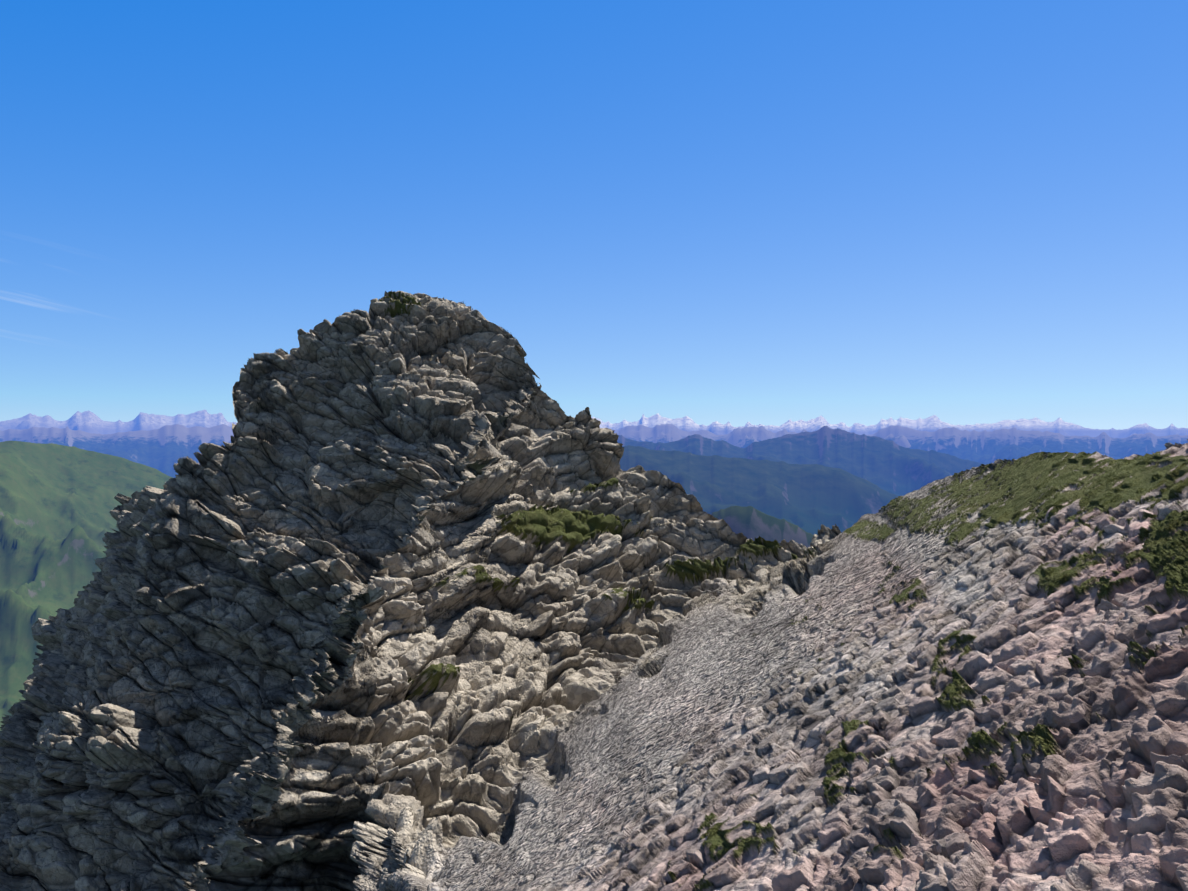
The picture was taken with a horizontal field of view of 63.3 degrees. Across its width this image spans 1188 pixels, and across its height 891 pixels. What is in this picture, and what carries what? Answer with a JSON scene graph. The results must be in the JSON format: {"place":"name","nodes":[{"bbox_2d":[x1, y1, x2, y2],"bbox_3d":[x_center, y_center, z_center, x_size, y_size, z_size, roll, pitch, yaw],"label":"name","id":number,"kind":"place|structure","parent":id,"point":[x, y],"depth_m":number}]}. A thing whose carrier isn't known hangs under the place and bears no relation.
{"place":"outdoors","nodes":[
{"label":"outdoors","id":0,"kind":"place"},
{"bbox_2d":[0,441,172,730],"bbox_3d":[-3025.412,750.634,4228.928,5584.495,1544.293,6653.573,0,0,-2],"label":"valley slopes","id":1,"kind":"structure","parent":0,"point":[58,504],"depth_m":3859.96},
{"bbox_2d":[0,290,539,890],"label":"terrain","id":2,"kind":"structure","parent":0,"point":[192,660],"depth_m":27.70},
{"bbox_2d":[0,423,1187,477],"bbox_3d":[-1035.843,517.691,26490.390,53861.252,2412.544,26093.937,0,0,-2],"label":"distant mountain range","id":3,"kind":"structure","parent":0,"point":[164,449],"depth_m":25168.07},
{"bbox_2d":[0,410,1187,437],"bbox_3d":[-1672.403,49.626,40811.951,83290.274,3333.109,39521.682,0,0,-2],"label":"distant mountain range","id":4,"kind":"structure","parent":0,"point":[89,421],"depth_m":41970.75},
{"bbox_2d":[0,0,1187,429],"label":"sky","id":5,"kind":"structure","parent":0,"point":[736,212]},
{"bbox_2d":[204,383,1187,890],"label":"terrain","id":6,"kind":"structure","parent":0,"point":[580,659],"depth_m":9.35},
{"bbox_2d":[619,445,898,534],"bbox_3d":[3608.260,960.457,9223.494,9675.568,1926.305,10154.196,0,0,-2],"label":"forested mountain","id":7,"kind":"structure","parent":0,"point":[810,498],"depth_m":9498.32},
{"bbox_2d":[711,506,812,547],"bbox_3d":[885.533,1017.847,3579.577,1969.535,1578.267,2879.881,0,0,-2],"label":"ridge","id":8,"kind":"structure","parent":0,"point":[750,522],"depth_m":3627.47},
{"bbox_2d":[617,426,989,495],"bbox_3d":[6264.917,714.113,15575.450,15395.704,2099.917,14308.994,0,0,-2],"label":"mountain ridge","id":9,"kind":"structure","parent":0,"point":[891,466],"depth_m":15574.68}
]}

